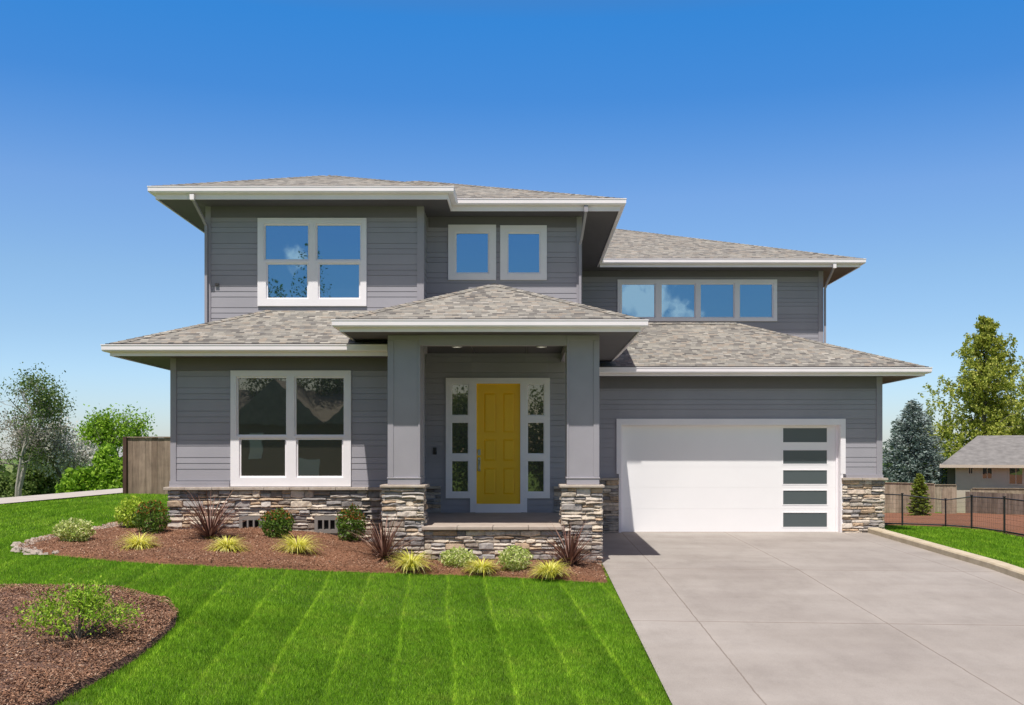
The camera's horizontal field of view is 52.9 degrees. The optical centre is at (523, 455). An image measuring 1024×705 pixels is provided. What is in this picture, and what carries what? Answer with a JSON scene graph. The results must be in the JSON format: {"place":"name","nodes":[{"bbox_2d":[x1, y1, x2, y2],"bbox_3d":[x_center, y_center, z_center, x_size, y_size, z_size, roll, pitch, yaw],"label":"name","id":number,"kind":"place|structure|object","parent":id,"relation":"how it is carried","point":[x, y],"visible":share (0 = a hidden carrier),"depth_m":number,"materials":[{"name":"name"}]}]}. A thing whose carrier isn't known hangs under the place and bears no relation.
{"place":"outdoors","nodes":[
{"label":"outdoors","id":0,"kind":"place"},
{"bbox_2d":[0,493,169,536],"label":"lawn grass","id":1,"kind":"structure","parent":0,"point":[100,509],"depth_m":22.72,"materials":[{"name":"green plant"}]},
{"bbox_2d":[0,459,1023,704],"bbox_3d":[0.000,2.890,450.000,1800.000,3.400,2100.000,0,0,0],"label":"ground","id":2,"kind":"structure","parent":0,"point":[66,701],"depth_m":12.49,"materials":[{"name":"green plant"}]},
{"bbox_2d":[0,467,27,497],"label":"roadside bush","id":3,"kind":"object","parent":2,"relation":"on","point":[7,490],"visible":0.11,"depth_m":58.01,"materials":[{"name":"green plant"}]},
{"bbox_2d":[0,394,63,495],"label":"bare tree","id":4,"kind":"object","parent":2,"relation":"on","point":[21,479],"visible":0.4,"depth_m":51.89,"materials":[{"name":"plant"}]},
{"bbox_2d":[0,362,75,496],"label":"spreading tree","id":5,"kind":"object","parent":2,"relation":"on","point":[29,383],"visible":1,"depth_m":50.09,"materials":[{"name":"green plant"}]},
{"bbox_2d":[20,461,60,495],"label":"roadside bush","id":6,"kind":"object","parent":2,"relation":"on","point":[36,483],"visible":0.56,"depth_m":55.21,"materials":[{"name":"green plant"}]},
{"bbox_2d":[2,417,100,487],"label":"blossom tree","id":7,"kind":"object","parent":2,"relation":"on","point":[64,452],"visible":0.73,"depth_m":52.79,"materials":[{"name":"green plant"}]},
{"bbox_2d":[0,488,122,503],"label":"footpath","id":8,"kind":"structure","parent":2,"relation":"on","point":[50,496],"depth_m":29.86,"materials":[{"name":"concrete"}]},
{"bbox_2d":[11,520,126,554],"bbox_3d":[-8.018,1.402,18.368,1.114,0.206,5.501,0,0,-7],"label":"stone edging","id":9,"kind":"object","parent":2,"relation":"on","point":[17,548],"visible":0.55,"depth_m":16.36,"materials":[{"name":"stone"}]},
{"bbox_2d":[54,465,99,493],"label":"roadside bush","id":10,"kind":"object","parent":2,"relation":"on","point":[78,480],"visible":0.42,"depth_m":46.95,"materials":[{"name":"green plant"}]},
{"bbox_2d":[0,583,177,704],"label":"mulch bed","id":11,"kind":"object","parent":2,"relation":"on","point":[88,681],"visible":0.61,"depth_m":9.59,"materials":[{"name":"brown wood"}]},
{"bbox_2d":[7,568,145,639],"bbox_3d":[-4.265,1.459,10.001,1.217,0.716,1.072,0,0,-37],"label":"young bush","id":12,"kind":"object","parent":11,"relation":"on","point":[85,596],"visible":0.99,"depth_m":9.95,"materials":[{"name":"green plant"}]},
{"bbox_2d":[89,442,119,487],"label":"roadside bush","id":13,"kind":"object","parent":2,"relation":"on","point":[102,455],"visible":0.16,"depth_m":49.39,"materials":[{"name":"green plant"}]},
{"bbox_2d":[98,457,122,489],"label":"roadside bush","id":14,"kind":"object","parent":2,"relation":"on","point":[109,478],"visible":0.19,"depth_m":46.76,"materials":[{"name":"green plant"}]},
{"bbox_2d":[71,401,156,459],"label":"green tree","id":15,"kind":"object","parent":2,"relation":"on","point":[101,426],"visible":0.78,"depth_m":65.21,"materials":[{"name":"green plant"}]},
{"bbox_2d":[123,437,169,494],"bbox_3d":[-9.339,0.409,32.100,6.177,2.022,0.400,0,0,0],"label":"cedar fence","id":16,"kind":"object","parent":2,"relation":"on","point":[146,465],"visible":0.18,"depth_m":32.00,"materials":[{"name":"brown wood"}]},
{"bbox_2d":[18,515,606,582],"bbox_3d":[-3.446,1.609,18.660,9.553,0.674,7.680,0,0,0],"label":"mulch bed","id":17,"kind":"object","parent":2,"relation":"on","point":[333,567],"visible":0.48,"depth_m":16.30,"materials":[{"name":"brown wood"}]},
{"bbox_2d":[51,517,95,541],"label":"variegated shrub","id":18,"kind":"object","parent":17,"relation":"on","point":[69,529],"visible":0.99,"depth_m":16.89,"materials":[{"name":"green plant"}]},
{"bbox_2d":[114,495,149,527],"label":"lime shrub","id":19,"kind":"object","parent":17,"relation":"on","point":[122,511],"visible":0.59,"depth_m":19.34,"materials":[{"name":"green plant"}]},
{"bbox_2d":[113,530,159,549],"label":"sedge clump","id":20,"kind":"object","parent":17,"relation":"on","point":[136,542],"visible":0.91,"depth_m":16.06,"materials":[{"name":"yellow plant"}]},
{"bbox_2d":[129,499,171,533],"bbox_3d":[-6.618,1.087,18.289,0.684,0.666,0.709,0,0,0],"label":"nandina shrub","id":21,"kind":"object","parent":17,"relation":"on","point":[153,516],"visible":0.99,"depth_m":18.20,"materials":[{"name":"green plant"}]},
{"bbox_2d":[165,489,253,538],"bbox_3d":[-5.298,0.942,17.441,1.891,1.001,2.176,0,0,0],"label":"flax plant","id":22,"kind":"object","parent":17,"relation":"on","point":[210,527],"visible":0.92,"depth_m":17.38,"materials":[{"name":"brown plant"}]},
{"bbox_2d":[204,534,254,552],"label":"sedge clump","id":23,"kind":"object","parent":17,"relation":"on","point":[225,545],"visible":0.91,"depth_m":15.91,"materials":[{"name":"yellow plant"}]},
{"bbox_2d":[257,507,295,537],"bbox_3d":[-4.284,1.165,17.809,0.651,0.592,0.601,0,0,0],"label":"nandina shrub","id":24,"kind":"object","parent":17,"relation":"on","point":[280,524],"visible":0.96,"depth_m":17.70,"materials":[{"name":"green plant"}]},
{"bbox_2d":[271,532,324,553],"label":"sedge clump","id":25,"kind":"object","parent":17,"relation":"on","point":[298,546],"visible":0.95,"depth_m":16.38,"materials":[{"name":"yellow plant"}]},
{"bbox_2d":[335,503,367,541],"bbox_3d":[-3.129,1.223,18.627,0.606,0.737,0.621,0,0,0],"label":"nandina shrub","id":26,"kind":"object","parent":17,"relation":"on","point":[353,517],"visible":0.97,"depth_m":18.55,"materials":[{"name":"green plant"}]},
{"bbox_2d":[341,514,427,559],"bbox_3d":[-2.306,1.319,17.190,1.710,0.814,1.655,0,0,29],"label":"flax plant","id":27,"kind":"object","parent":17,"relation":"on","point":[383,549],"visible":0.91,"depth_m":17.12,"materials":[{"name":"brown plant leaves"}]},
{"bbox_2d":[385,546,441,573],"bbox_3d":[-1.814,1.686,16.477,1.048,0.426,1.094,0,0,0],"label":"sedge clump","id":28,"kind":"object","parent":17,"relation":"on","point":[410,563],"visible":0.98,"depth_m":16.37,"materials":[{"name":"yellow plant"}]},
{"bbox_2d":[437,546,477,567],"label":"variegated shrub","id":29,"kind":"object","parent":17,"relation":"on","point":[455,557],"visible":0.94,"depth_m":16.88,"materials":[{"name":"green plant"}]},
{"bbox_2d":[458,556,505,575],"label":"sedge clump","id":30,"kind":"object","parent":17,"relation":"on","point":[483,567],"visible":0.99,"depth_m":16.41,"materials":[{"name":"yellow plant"}]},
{"bbox_2d":[496,544,533,571],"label":"variegated shrub","id":31,"kind":"object","parent":17,"relation":"on","point":[509,557],"visible":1,"depth_m":16.55,"materials":[{"name":"green plant"}]},
{"bbox_2d":[525,559,570,581],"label":"sedge clump","id":32,"kind":"object","parent":17,"relation":"on","point":[550,570],"visible":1,"depth_m":15.94,"materials":[{"name":"yellow plant"}]},
{"bbox_2d":[533,518,609,565],"bbox_3d":[0.726,1.409,17.162,1.723,0.858,1.569,0,0,0],"label":"flax plant","id":33,"kind":"object","parent":17,"relation":"on","point":[572,552],"visible":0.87,"depth_m":16.99,"materials":[{"name":"brown leaves"}]},
{"bbox_2d":[100,175,932,563],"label":"house","id":34,"kind":"structure","parent":2,"relation":"on","point":[480,371],"depth_m":20.89,"materials":[{"name":"grey paint"}]},
{"bbox_2d":[230,370,350,485],"bbox_3d":[-4.317,-0.509,19.086,2.229,2.147,0.063,0,0,0],"label":"window","id":35,"kind":"structure","parent":34,"relation":"in","point":[288,427],"depth_m":19.11,"materials":[{"name":"glass"}]},
{"bbox_2d":[257,218,366,305],"bbox_3d":[-4.253,-3.893,20.686,2.185,1.767,0.063,0,0,0],"label":"window","id":36,"kind":"structure","parent":34,"relation":"in","point":[301,261],"depth_m":20.71,"materials":[{"name":"glass"}]},
{"bbox_2d":[448,225,495,279],"bbox_3d":[-1.086,-4.265,21.586,1.002,1.155,0.063,0,0,0],"label":"window","id":37,"kind":"structure","parent":34,"relation":"in","point":[471,248],"depth_m":21.59,"materials":[{"name":"white paint"}]},
{"bbox_2d":[476,384,519,503],"bbox_3d":[-0.520,-0.249,20.901,0.890,2.446,0.082,0,0,0],"label":"front door","id":38,"kind":"structure","parent":34,"relation":"in","point":[497,405],"depth_m":20.93,"materials":[{"name":"yellow paint"}]},
{"bbox_2d":[500,225,546,279],"bbox_3d":[-0.011,-4.259,21.586,0.977,1.143,0.063,0,0,0],"label":"window","id":39,"kind":"structure","parent":34,"relation":"in","point":[523,248],"depth_m":21.59,"materials":[{"name":"white paint"}]},
{"bbox_2d":[617,279,776,320],"bbox_3d":[4.689,-4.212,27.886,4.318,1.127,0.063,0,0,0],"label":"window","id":40,"kind":"structure","parent":34,"relation":"in","point":[651,299],"depth_m":27.91,"materials":[{"name":"blue glass"}]},
{"bbox_2d":[623,427,835,531],"bbox_3d":[4.633,0.513,23.292,4.945,2.454,0.036,0,0,0],"label":"garage door","id":41,"kind":"structure","parent":34,"relation":"in","point":[676,479],"depth_m":23.28,"materials":[{"name":"white paint"}]},
{"bbox_2d":[883,482,934,512],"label":"wood fence","id":42,"kind":"object","parent":2,"relation":"on","point":[896,488],"visible":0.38,"depth_m":59.55,"materials":[{"name":"brown wood"}]},
{"bbox_2d":[882,399,946,483],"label":"blue spruce","id":43,"kind":"object","parent":2,"relation":"on","point":[914,437],"visible":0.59,"depth_m":69.41,"materials":[{"name":"green plant"}]},
{"bbox_2d":[882,444,947,478],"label":"distant woodland","id":44,"kind":"object","parent":2,"relation":"on","point":[897,457],"visible":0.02,"depth_m":143.56,"materials":[{"name":"green plant"}]},
{"bbox_2d":[911,419,956,483],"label":"broadleaf tree","id":45,"kind":"object","parent":2,"relation":"on","point":[943,432],"visible":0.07,"depth_m":88.53,"materials":[{"name":"green plant"}]},
{"bbox_2d":[930,484,956,511],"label":"wood fence","id":46,"kind":"object","parent":2,"relation":"on","point":[938,495],"visible":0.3,"depth_m":61.00,"materials":[{"name":"brown wood"}]},
{"bbox_2d":[868,527,1023,580],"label":"kerb","id":47,"kind":"structure","parent":2,"relation":"on","point":[1014,571],"depth_m":18.45,"materials":[{"name":"concrete"}]},
{"bbox_2d":[942,488,956,513],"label":"wood fence","id":48,"kind":"object","parent":2,"relation":"on","point":[949,493],"visible":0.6,"depth_m":56.00,"materials":[{"name":"brown wood"}]},
{"bbox_2d":[884,513,1023,535],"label":"mulch slope","id":49,"kind":"structure","parent":2,"relation":"on","point":[936,518],"depth_m":39.53,"materials":[{"name":"brown soil"}]},
{"bbox_2d":[904,473,932,515],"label":"young conifer","id":50,"kind":"object","parent":49,"relation":"on","point":[919,486],"visible":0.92,"depth_m":49.89,"materials":[{"name":"green plant"}]},
{"bbox_2d":[884,493,1023,537],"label":"fence","id":51,"kind":"object","parent":2,"relation":"on","point":[972,497],"visible":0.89,"depth_m":25.16,"materials":[{"name":"black metal"}]},
{"bbox_2d":[918,315,1023,468],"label":"birch tree","id":52,"kind":"object","parent":2,"relation":"on","point":[981,384],"visible":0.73,"depth_m":83.29,"materials":[{"name":"green plant"}]},
{"bbox_2d":[939,435,1023,512],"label":"neighbour house","id":53,"kind":"structure","parent":2,"relation":"on","point":[996,461],"depth_m":62.03,"materials":[{"name":"beige paint"}]},
{"bbox_2d":[967,468,973,474],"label":"window","id":54,"kind":"structure","parent":53,"relation":"in","point":[970,471],"depth_m":61.87,"materials":[{"name":"beige paint"}]},
{"bbox_2d":[981,468,992,479],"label":"window","id":55,"kind":"structure","parent":53,"relation":"in","point":[986,473],"depth_m":61.53,"materials":[{"name":"beige paint"}]},
{"bbox_2d":[1008,468,1023,484],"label":"window","id":56,"kind":"structure","parent":53,"relation":"in","point":[1015,475],"depth_m":60.94,"materials":[{"name":"beige paint"}]},
{"bbox_2d":[965,491,1023,514],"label":"wood fence","id":57,"kind":"object","parent":2,"relation":"on","point":[980,505],"visible":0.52,"depth_m":54.86,"materials":[{"name":"brown wood"}]},
{"bbox_2d":[970,488,1023,493],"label":"wood fence","id":58,"kind":"object","parent":2,"relation":"on","point":[1009,490],"visible":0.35,"depth_m":60.50,"materials":[{"name":"brown wood"}]},
{"bbox_2d":[989,382,1023,435],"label":"birch tree","id":59,"kind":"object","parent":2,"relation":"on","point":[1019,426],"visible":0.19,"depth_m":78.78,"materials":[{"name":"green plant"}]},
{"bbox_2d":[0,0,1023,458],"label":"sky","id":60,"kind":"structure","parent":0,"point":[889,134],"materials":[{"name":"blue"}]},
{"bbox_2d":[601,532,1023,704],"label":"driveway","id":61,"kind":"structure","parent":0,"point":[780,618],"depth_m":13.04,"materials":[{"name":"concrete"}]},
{"bbox_2d":[885,524,1023,567],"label":"lawn grass","id":62,"kind":"structure","parent":0,"point":[992,546],"depth_m":21.52,"materials":[{"name":"green plant"}]}
]}

